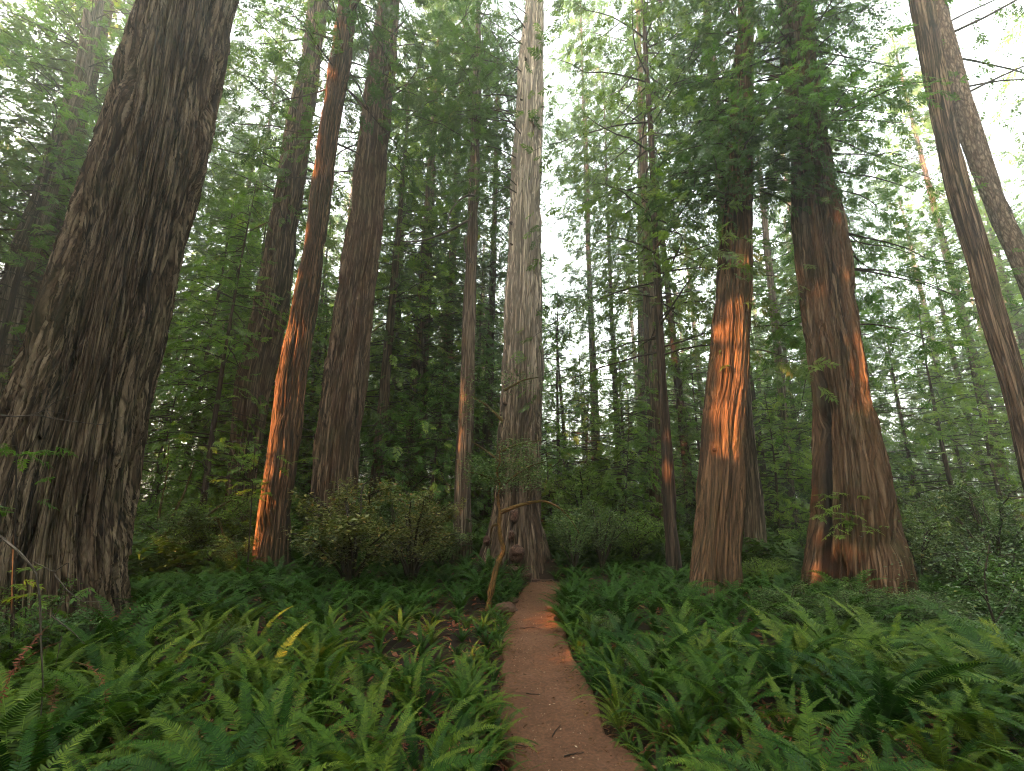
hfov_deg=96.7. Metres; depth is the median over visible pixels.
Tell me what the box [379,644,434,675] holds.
sword fern
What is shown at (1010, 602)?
shrub
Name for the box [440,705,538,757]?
sword fern
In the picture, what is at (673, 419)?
redwood tree
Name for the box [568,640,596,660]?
sword fern
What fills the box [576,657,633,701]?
sword fern
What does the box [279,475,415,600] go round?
shrub
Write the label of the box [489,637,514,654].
sword fern
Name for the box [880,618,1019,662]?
sword fern
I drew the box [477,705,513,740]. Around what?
sword fern
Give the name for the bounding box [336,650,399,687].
sword fern
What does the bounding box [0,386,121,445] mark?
dead twig
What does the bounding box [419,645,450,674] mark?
sword fern
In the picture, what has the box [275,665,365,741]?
sword fern
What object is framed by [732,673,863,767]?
sword fern
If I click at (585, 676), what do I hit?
sword fern
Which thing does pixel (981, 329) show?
redwood tree
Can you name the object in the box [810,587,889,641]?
shrub
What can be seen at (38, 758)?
sword fern
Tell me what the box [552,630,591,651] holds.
sword fern
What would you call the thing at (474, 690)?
sword fern
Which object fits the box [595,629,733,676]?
sword fern
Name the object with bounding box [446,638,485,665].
sword fern
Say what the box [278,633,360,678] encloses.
sword fern
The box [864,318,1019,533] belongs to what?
redwood tree
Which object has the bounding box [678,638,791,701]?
sword fern
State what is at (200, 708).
sword fern
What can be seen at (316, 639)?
sword fern
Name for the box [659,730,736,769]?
sword fern
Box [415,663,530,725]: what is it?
sword fern
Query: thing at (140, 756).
sword fern
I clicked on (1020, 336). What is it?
redwood tree
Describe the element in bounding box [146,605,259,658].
sword fern
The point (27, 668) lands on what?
sword fern
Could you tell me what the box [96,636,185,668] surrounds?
sword fern
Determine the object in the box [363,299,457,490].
redwood tree
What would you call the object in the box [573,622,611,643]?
sword fern
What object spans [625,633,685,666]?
sword fern
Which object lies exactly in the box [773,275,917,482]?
redwood tree
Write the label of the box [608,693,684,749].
sword fern
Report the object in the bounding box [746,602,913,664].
sword fern
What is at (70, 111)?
redwood tree
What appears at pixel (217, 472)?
conifer tree
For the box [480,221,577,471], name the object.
redwood tree
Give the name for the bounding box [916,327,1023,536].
redwood tree
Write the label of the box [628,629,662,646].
sword fern
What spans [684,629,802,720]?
sword fern
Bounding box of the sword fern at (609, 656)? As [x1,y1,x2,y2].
[571,633,654,678]
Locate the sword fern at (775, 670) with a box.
[677,627,865,708]
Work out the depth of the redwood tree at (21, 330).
16.36 m
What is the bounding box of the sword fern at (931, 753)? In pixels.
[808,698,1023,770]
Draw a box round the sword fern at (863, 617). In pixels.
[810,592,968,682]
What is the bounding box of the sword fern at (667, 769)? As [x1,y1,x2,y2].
[647,756,687,770]
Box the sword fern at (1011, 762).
[940,730,1023,770]
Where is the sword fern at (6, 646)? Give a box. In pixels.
[0,618,72,660]
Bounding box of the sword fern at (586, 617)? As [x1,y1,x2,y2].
[565,605,618,633]
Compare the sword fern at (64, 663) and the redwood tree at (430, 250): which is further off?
the redwood tree at (430, 250)
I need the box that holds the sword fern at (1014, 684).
[983,678,1023,705]
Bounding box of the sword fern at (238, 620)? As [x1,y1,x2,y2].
[176,601,279,644]
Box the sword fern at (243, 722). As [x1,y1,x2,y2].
[168,661,348,770]
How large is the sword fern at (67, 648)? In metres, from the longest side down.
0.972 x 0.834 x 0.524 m
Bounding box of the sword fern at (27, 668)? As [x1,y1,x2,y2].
[0,663,78,686]
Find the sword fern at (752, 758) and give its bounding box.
[681,711,798,770]
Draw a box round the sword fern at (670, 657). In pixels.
[624,645,748,699]
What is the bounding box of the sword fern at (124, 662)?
[55,629,202,704]
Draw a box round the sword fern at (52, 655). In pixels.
[0,619,133,688]
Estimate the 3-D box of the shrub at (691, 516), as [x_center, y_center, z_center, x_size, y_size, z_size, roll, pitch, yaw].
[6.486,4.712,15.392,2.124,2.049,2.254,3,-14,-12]
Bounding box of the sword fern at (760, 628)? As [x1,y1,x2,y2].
[747,622,798,647]
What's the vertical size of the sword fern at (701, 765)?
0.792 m
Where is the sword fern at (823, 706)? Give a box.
[733,653,917,746]
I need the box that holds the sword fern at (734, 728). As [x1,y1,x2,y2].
[648,642,831,770]
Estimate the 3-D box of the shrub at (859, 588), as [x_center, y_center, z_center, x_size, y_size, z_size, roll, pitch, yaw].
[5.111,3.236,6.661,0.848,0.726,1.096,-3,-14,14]
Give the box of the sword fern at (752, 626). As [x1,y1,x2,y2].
[681,604,776,663]
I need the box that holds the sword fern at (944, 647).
[851,620,1023,742]
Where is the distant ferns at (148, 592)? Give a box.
[0,540,1023,657]
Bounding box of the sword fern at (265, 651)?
[222,629,324,684]
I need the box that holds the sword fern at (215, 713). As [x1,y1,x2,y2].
[153,670,282,751]
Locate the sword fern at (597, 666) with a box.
[572,641,617,677]
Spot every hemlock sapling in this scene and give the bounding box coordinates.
[0,443,96,691]
[174,437,317,575]
[779,492,898,580]
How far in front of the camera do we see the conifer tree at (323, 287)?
22.17 m
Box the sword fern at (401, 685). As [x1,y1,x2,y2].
[348,637,453,739]
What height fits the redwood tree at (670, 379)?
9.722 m
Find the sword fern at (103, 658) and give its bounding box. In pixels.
[45,643,156,704]
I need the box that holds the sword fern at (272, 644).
[238,611,315,661]
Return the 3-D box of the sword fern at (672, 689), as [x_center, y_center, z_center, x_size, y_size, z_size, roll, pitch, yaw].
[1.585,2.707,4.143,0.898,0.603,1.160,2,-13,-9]
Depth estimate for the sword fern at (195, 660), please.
4.16 m
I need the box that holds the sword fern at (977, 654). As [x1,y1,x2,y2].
[912,617,1023,692]
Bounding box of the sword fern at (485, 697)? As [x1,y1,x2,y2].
[463,676,506,704]
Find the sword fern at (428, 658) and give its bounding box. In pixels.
[387,642,449,692]
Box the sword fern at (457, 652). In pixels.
[440,642,470,657]
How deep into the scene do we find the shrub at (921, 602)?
6.55 m
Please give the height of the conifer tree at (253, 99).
34.320 m
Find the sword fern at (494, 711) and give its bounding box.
[474,688,515,730]
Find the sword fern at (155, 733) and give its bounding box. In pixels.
[61,685,218,770]
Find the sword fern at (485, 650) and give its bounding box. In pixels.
[471,640,507,659]
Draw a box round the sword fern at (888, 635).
[844,611,931,664]
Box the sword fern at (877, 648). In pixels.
[807,621,925,681]
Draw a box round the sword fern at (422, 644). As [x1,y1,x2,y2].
[388,619,443,656]
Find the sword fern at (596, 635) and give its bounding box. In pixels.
[572,621,619,647]
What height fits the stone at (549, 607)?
0.210 m
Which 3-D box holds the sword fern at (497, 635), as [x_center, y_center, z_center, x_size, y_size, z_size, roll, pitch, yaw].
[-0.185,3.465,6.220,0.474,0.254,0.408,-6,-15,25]
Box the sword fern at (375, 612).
[333,600,404,627]
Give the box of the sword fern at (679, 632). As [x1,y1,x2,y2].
[651,613,737,661]
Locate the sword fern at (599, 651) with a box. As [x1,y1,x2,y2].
[585,635,622,661]
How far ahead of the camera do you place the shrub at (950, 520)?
12.58 m
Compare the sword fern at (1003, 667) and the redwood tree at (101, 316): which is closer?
the sword fern at (1003, 667)
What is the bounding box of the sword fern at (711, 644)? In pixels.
[632,621,758,678]
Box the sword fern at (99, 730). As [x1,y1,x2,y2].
[1,651,208,769]
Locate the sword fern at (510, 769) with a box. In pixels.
[447,736,544,770]
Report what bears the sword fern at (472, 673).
on the ground
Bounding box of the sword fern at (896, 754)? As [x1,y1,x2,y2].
[845,739,909,770]
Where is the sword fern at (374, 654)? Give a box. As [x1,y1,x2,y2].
[346,631,400,668]
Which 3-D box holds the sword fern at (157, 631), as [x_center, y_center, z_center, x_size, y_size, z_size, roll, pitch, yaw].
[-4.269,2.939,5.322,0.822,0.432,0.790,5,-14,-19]
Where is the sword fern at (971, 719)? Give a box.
[856,669,1023,765]
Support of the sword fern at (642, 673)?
on the ground
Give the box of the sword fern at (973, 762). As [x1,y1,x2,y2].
[948,738,1023,770]
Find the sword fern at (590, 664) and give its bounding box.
[570,646,608,673]
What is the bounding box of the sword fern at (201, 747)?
[93,698,309,770]
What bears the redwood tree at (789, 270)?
on the ground
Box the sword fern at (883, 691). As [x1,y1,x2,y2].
[749,641,1017,738]
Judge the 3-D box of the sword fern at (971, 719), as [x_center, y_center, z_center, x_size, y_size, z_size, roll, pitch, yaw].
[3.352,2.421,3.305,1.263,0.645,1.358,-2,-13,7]
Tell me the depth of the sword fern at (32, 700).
2.93 m
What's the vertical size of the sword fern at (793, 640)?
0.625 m
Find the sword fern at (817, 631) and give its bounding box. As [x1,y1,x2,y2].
[758,586,979,699]
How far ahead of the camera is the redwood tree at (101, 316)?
6.52 m
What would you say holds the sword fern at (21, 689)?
on the ground
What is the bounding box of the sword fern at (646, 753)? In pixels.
[619,730,667,767]
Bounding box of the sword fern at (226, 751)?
[119,691,375,770]
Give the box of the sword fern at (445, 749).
[339,717,497,770]
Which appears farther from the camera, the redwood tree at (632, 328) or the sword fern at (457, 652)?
the redwood tree at (632, 328)
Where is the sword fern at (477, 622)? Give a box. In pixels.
[471,613,494,630]
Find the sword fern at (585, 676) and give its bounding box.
[574,663,616,690]
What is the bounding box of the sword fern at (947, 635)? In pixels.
[889,621,984,667]
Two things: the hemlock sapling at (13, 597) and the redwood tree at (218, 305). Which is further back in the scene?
the redwood tree at (218, 305)
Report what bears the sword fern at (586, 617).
on the ground
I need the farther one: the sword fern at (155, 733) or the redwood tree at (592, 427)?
the redwood tree at (592, 427)
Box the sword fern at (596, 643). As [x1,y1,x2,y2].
[569,623,609,653]
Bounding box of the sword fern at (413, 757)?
[339,693,503,770]
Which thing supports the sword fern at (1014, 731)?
on the ground
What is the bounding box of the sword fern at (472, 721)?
[421,690,504,765]
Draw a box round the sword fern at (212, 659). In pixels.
[198,628,280,672]
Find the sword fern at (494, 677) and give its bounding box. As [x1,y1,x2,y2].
[477,661,513,682]
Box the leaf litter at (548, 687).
[487,583,610,770]
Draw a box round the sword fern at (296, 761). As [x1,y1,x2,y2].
[276,740,319,770]
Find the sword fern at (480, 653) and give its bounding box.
[464,644,501,664]
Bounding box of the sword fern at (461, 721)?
[412,703,497,770]
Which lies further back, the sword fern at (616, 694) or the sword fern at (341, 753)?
the sword fern at (616, 694)
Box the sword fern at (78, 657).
[8,628,158,684]
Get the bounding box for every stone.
[494,601,517,614]
[546,602,560,611]
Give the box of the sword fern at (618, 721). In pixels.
[590,697,641,738]
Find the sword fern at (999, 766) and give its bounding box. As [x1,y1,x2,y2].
[910,753,1003,770]
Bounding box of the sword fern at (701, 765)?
[657,677,922,770]
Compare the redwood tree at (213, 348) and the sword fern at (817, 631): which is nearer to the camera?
the sword fern at (817, 631)
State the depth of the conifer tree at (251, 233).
17.89 m
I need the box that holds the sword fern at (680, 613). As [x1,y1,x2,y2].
[646,597,713,656]
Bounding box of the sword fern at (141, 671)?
[68,627,206,718]
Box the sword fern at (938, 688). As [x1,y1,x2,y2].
[834,625,1011,716]
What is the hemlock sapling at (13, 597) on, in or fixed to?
on the ground
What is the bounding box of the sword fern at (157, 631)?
[104,614,185,650]
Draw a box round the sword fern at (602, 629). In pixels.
[594,610,647,658]
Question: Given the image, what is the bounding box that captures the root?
[532,579,558,583]
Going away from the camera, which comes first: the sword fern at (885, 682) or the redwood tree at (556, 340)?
the sword fern at (885, 682)
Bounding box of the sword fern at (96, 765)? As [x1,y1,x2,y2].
[88,742,204,770]
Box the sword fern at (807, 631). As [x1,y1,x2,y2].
[759,617,849,659]
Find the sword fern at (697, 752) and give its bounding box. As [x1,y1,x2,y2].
[689,744,711,770]
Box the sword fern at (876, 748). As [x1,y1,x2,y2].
[775,668,958,770]
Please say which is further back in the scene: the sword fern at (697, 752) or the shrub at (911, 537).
the shrub at (911, 537)
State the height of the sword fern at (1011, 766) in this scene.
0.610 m
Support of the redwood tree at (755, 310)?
on the ground
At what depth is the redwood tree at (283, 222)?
15.53 m
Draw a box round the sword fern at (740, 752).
[670,727,753,770]
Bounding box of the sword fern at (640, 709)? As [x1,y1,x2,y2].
[610,680,668,721]
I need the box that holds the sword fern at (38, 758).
[0,665,164,770]
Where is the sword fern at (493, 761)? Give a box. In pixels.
[426,713,523,770]
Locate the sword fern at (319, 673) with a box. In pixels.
[240,643,394,709]
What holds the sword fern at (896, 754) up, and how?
on the ground
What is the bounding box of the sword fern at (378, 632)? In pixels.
[343,613,420,649]
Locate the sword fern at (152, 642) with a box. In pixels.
[94,627,190,664]
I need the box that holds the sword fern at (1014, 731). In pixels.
[926,668,1023,757]
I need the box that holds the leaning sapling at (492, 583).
[449,352,599,609]
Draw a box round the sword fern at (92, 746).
[44,717,168,770]
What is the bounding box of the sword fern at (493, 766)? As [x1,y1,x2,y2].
[466,728,529,770]
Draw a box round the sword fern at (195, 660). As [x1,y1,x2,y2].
[163,649,230,708]
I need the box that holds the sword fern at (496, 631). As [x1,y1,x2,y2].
[483,623,511,639]
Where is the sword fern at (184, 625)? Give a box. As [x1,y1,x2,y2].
[148,596,242,648]
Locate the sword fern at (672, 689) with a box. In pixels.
[639,651,754,722]
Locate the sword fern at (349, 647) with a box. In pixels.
[308,623,380,666]
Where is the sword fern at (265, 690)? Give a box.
[196,658,337,747]
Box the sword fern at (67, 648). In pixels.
[25,612,112,658]
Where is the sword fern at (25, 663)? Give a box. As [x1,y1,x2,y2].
[0,614,89,686]
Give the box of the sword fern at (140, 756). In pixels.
[135,749,144,768]
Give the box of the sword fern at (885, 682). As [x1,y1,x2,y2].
[821,653,955,723]
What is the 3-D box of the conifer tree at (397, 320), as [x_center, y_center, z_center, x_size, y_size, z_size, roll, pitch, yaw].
[-6.298,-6.418,26.654,9.813,29.455,8.738,0,-13,0]
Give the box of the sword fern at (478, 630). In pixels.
[465,617,492,636]
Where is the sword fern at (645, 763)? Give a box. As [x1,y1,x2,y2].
[623,737,689,770]
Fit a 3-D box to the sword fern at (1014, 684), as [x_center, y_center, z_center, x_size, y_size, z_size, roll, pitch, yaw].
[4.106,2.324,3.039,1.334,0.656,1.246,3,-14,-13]
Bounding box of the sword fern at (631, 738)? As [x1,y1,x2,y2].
[605,722,654,749]
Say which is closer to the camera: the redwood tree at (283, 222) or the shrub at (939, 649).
the shrub at (939, 649)
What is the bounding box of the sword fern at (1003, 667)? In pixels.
[926,620,1023,712]
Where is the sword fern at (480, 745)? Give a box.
[394,722,527,770]
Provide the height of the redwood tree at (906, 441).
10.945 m
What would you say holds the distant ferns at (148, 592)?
on the ground
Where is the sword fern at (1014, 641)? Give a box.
[927,607,1023,699]
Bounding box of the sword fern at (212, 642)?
[148,621,260,673]
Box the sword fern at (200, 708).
[82,658,243,739]
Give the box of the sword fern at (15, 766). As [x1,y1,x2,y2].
[7,717,150,770]
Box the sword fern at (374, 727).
[293,666,458,770]
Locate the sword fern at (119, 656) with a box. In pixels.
[1,590,206,703]
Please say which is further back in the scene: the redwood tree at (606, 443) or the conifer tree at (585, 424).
the redwood tree at (606, 443)
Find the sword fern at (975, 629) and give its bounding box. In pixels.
[933,617,1023,680]
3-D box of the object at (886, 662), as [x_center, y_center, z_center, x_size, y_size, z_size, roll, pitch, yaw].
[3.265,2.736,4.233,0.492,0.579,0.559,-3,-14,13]
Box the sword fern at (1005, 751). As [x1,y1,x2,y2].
[977,741,1023,759]
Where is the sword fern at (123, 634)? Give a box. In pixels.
[28,615,173,664]
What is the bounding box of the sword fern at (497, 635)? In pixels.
[483,632,510,645]
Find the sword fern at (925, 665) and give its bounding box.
[893,643,999,692]
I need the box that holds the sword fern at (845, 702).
[767,625,931,713]
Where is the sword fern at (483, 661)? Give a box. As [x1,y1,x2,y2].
[480,654,505,674]
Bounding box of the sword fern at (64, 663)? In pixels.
[0,643,156,734]
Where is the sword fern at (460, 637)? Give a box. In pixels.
[447,620,474,641]
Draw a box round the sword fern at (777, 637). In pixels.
[721,603,906,697]
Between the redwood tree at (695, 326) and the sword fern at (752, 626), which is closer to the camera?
the sword fern at (752, 626)
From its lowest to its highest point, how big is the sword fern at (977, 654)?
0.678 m
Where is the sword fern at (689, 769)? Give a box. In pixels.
[680,763,721,770]
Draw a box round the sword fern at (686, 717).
[625,669,766,752]
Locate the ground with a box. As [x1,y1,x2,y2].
[1,497,1023,770]
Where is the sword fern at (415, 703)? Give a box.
[369,658,474,734]
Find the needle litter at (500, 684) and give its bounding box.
[496,567,646,770]
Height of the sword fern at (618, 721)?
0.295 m
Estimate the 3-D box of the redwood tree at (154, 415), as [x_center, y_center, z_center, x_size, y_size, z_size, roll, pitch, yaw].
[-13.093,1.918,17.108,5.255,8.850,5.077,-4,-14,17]
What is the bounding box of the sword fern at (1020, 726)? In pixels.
[967,693,1023,767]
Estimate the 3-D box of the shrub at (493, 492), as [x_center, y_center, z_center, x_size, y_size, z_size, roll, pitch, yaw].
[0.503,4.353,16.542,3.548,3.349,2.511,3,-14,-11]
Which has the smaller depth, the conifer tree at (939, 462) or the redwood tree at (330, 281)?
the conifer tree at (939, 462)
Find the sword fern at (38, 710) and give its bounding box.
[3,695,63,736]
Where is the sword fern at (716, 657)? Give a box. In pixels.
[689,635,765,675]
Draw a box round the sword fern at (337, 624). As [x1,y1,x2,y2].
[295,607,388,649]
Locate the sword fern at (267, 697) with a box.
[168,673,311,763]
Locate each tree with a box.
[0,0,25,263]
[0,0,112,339]
[0,0,129,380]
[0,0,131,377]
[0,0,238,396]
[0,0,239,633]
[0,9,195,369]
[0,133,87,383]
[0,167,242,491]
[0,192,20,275]
[0,268,181,478]
[134,172,303,547]
[134,349,227,546]
[135,327,222,534]
[137,192,263,524]
[139,293,195,503]
[143,103,298,510]
[143,397,191,501]
[144,157,372,509]
[145,134,284,484]
[148,172,327,513]
[149,51,257,417]
[151,225,267,481]
[156,340,313,530]
[158,105,341,489]
[160,6,317,485]
[170,224,259,460]
[182,353,274,503]
[183,154,292,390]
[185,0,423,551]
[214,0,467,566]
[221,297,391,527]
[226,0,491,550]
[230,380,377,541]
[260,223,373,508]
[260,275,373,469]
[270,212,343,400]
[272,88,482,540]
[285,157,399,405]
[292,226,338,338]
[295,279,401,507]
[296,0,508,504]
[301,60,481,483]
[307,224,405,474]
[313,53,508,508]
[350,390,476,551]
[359,334,404,495]
[359,343,404,500]
[360,3,545,513]
[361,364,494,549]
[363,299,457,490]
[371,248,439,434]
[377,0,572,559]
[388,294,430,493]
[395,13,579,519]
[395,186,504,506]
[399,241,461,473]
[410,305,501,540]
[417,269,549,539]
[427,0,552,582]
[435,242,504,436]
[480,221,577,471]
[481,290,644,547]
[492,413,616,564]
[496,290,551,439]
[511,0,840,572]
[540,0,635,482]
[540,292,569,469]
[541,306,626,516]
[542,115,642,489]
[542,300,568,435]
[542,383,662,545]
[543,366,627,515]
[544,71,693,510]
[547,0,736,538]
[552,342,614,490]
[554,405,591,474]
[562,335,694,538]
[567,56,708,513]
[570,401,690,555]
[573,357,680,502]
[588,260,674,479]
[590,0,800,534]
[591,407,638,498]
[604,341,638,484]
[610,341,702,519]
[618,347,700,510]
[624,0,896,596]
[630,260,707,509]
[645,350,766,529]
[666,228,757,450]
[667,343,702,510]
[668,292,706,445]
[670,0,1023,600]
[670,322,706,511]
[671,57,812,535]
[675,58,889,527]
[703,1,769,556]
[743,392,811,547]
[750,142,897,428]
[750,237,904,521]
[750,256,935,524]
[750,259,805,481]
[750,308,812,509]
[750,331,811,510]
[751,218,885,444]
[752,344,811,529]
[754,285,810,516]
[757,223,954,532]
[763,37,955,382]
[763,380,810,500]
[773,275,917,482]
[779,330,957,516]
[786,164,963,517]
[815,0,1023,491]
[863,23,1023,525]
[864,302,968,496]
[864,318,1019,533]
[867,356,916,478]
[870,393,946,496]
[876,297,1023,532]
[881,197,1017,482]
[883,267,1022,514]
[889,394,973,507]
[891,330,1023,514]
[900,181,1023,527]
[906,385,990,493]
[913,329,1022,494]
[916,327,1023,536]
[936,0,1023,300]
[938,164,1023,495]
[939,260,1023,502]
[949,279,1022,498]
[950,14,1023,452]
[954,215,1023,412]
[985,201,1023,517]
[1001,156,1023,254]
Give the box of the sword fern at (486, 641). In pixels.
[470,627,503,646]
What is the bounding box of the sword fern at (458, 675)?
[437,662,506,709]
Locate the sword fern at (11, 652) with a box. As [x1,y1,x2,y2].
[0,608,70,668]
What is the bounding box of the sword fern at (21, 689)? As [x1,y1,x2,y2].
[4,679,53,707]
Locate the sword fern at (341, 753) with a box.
[291,696,497,770]
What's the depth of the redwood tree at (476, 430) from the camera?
20.64 m
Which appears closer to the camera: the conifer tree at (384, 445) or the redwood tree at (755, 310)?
the conifer tree at (384, 445)
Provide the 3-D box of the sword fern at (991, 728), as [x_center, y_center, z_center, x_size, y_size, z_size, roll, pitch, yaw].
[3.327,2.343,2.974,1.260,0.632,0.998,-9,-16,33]
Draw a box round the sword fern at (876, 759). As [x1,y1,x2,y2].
[863,748,889,770]
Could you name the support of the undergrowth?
on the ground
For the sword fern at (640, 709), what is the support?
on the ground
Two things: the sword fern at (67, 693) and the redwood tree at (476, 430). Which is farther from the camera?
the redwood tree at (476, 430)
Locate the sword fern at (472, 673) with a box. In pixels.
[459,657,500,679]
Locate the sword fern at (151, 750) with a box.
[89,715,262,770]
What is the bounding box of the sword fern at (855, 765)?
[698,724,896,770]
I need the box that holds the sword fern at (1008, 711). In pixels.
[982,705,1022,726]
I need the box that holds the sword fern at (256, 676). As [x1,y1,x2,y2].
[201,621,337,706]
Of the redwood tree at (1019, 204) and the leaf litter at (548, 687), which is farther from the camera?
the redwood tree at (1019, 204)
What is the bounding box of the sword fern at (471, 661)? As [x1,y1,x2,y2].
[450,645,490,668]
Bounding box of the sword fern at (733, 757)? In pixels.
[691,729,899,770]
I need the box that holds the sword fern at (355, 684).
[299,645,433,717]
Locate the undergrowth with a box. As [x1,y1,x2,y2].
[128,500,1023,587]
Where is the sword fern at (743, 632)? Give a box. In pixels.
[725,622,757,649]
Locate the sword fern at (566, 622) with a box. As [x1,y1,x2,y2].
[545,608,592,637]
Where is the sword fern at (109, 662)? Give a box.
[4,644,210,732]
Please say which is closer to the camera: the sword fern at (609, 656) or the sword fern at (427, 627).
the sword fern at (609, 656)
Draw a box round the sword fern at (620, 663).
[586,642,655,688]
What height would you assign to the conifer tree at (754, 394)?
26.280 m
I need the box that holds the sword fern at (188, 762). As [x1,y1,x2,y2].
[61,726,276,770]
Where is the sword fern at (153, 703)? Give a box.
[53,623,228,732]
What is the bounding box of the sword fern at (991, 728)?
[893,678,1023,770]
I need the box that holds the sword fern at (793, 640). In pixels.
[747,610,885,659]
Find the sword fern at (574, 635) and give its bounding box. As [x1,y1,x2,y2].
[549,619,588,645]
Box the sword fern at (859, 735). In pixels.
[794,719,946,770]
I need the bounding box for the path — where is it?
[495,581,644,770]
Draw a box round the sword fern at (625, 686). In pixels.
[587,653,650,699]
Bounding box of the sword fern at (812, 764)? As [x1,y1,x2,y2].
[742,720,942,770]
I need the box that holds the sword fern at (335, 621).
[323,611,358,633]
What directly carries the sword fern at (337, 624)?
on the ground
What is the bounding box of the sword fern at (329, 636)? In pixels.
[263,605,383,662]
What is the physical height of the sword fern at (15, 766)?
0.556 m
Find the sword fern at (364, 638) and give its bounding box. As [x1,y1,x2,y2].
[343,618,385,640]
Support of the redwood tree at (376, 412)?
on the ground
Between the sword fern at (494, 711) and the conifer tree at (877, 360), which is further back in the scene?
the conifer tree at (877, 360)
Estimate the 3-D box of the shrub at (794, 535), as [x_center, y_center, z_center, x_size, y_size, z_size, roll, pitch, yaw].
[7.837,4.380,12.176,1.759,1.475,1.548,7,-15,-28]
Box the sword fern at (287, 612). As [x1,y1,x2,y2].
[260,596,327,633]
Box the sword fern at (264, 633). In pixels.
[209,606,292,660]
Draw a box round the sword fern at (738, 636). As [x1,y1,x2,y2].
[718,624,815,683]
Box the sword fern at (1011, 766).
[993,763,1023,770]
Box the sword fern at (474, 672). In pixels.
[455,659,495,686]
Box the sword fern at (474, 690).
[427,675,493,734]
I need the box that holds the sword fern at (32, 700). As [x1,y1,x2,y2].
[0,643,141,751]
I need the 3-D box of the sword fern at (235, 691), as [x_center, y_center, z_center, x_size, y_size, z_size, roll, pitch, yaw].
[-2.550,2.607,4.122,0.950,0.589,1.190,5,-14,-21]
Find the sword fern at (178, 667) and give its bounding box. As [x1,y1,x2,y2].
[128,655,206,680]
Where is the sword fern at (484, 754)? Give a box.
[425,734,497,770]
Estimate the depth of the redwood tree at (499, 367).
51.45 m
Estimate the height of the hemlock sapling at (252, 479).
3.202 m
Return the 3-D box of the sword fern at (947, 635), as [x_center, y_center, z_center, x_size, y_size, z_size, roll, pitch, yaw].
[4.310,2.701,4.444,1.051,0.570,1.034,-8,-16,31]
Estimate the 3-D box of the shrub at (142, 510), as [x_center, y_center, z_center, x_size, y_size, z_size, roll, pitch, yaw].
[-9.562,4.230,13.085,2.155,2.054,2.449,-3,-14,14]
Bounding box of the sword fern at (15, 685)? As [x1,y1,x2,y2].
[1,657,86,709]
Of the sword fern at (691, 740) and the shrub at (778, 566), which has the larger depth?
the shrub at (778, 566)
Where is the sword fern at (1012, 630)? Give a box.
[889,594,1023,675]
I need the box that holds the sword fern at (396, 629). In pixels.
[369,608,419,641]
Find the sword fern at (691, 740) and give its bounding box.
[636,690,739,770]
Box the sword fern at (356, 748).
[301,700,422,770]
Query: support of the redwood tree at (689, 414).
on the ground
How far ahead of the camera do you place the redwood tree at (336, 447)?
14.17 m
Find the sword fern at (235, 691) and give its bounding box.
[166,621,292,700]
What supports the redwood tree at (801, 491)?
on the ground
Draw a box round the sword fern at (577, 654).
[568,641,584,660]
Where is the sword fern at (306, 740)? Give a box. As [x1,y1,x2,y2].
[267,709,378,770]
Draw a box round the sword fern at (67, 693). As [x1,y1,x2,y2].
[2,662,123,717]
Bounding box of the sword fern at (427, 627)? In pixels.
[415,615,445,633]
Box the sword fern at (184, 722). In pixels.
[145,680,240,762]
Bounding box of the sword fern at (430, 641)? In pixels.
[408,621,450,644]
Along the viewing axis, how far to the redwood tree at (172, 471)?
30.09 m
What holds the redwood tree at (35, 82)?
on the ground
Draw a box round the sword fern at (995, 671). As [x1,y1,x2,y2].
[894,628,1023,716]
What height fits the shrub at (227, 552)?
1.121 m
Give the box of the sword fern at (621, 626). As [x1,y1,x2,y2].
[594,607,658,639]
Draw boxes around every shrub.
[0,574,81,609]
[0,589,113,676]
[135,497,218,535]
[135,500,242,571]
[140,433,259,571]
[170,491,259,564]
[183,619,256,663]
[196,529,260,570]
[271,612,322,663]
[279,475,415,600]
[289,523,337,573]
[290,505,308,529]
[358,488,441,566]
[367,484,468,593]
[401,496,472,539]
[422,524,479,572]
[471,512,489,545]
[480,459,555,512]
[541,467,568,521]
[543,502,610,571]
[543,515,605,551]
[544,462,626,549]
[564,494,642,573]
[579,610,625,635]
[586,481,640,519]
[611,506,663,569]
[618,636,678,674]
[662,601,699,624]
[668,579,699,597]
[676,501,695,527]
[695,622,745,651]
[741,556,783,589]
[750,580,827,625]
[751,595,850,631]
[760,556,797,575]
[776,520,808,559]
[776,588,864,618]
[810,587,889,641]
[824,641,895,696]
[825,577,908,615]
[848,599,945,640]
[869,498,1023,643]
[869,592,967,642]
[872,589,966,631]
[892,586,985,619]
[896,480,991,579]
[897,486,968,531]
[899,499,960,580]
[911,473,1023,571]
[912,632,975,670]
[915,533,1023,591]
[924,500,1009,544]
[925,606,1013,639]
[931,483,1006,536]
[937,595,1023,634]
[953,554,1023,598]
[974,585,1023,613]
[991,513,1023,533]
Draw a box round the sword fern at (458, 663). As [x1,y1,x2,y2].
[423,651,494,692]
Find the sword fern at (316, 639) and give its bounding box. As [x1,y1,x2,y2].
[260,625,362,698]
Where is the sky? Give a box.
[0,0,1023,496]
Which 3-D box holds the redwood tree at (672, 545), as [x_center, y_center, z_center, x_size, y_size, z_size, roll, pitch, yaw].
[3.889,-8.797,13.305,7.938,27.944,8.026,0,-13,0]
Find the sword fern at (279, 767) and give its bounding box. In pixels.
[201,662,351,770]
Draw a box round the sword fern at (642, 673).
[595,636,715,714]
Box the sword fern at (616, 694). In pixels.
[572,665,658,717]
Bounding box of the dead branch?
[0,535,110,761]
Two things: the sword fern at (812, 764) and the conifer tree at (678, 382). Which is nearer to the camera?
the sword fern at (812, 764)
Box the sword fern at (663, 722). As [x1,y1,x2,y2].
[619,697,701,752]

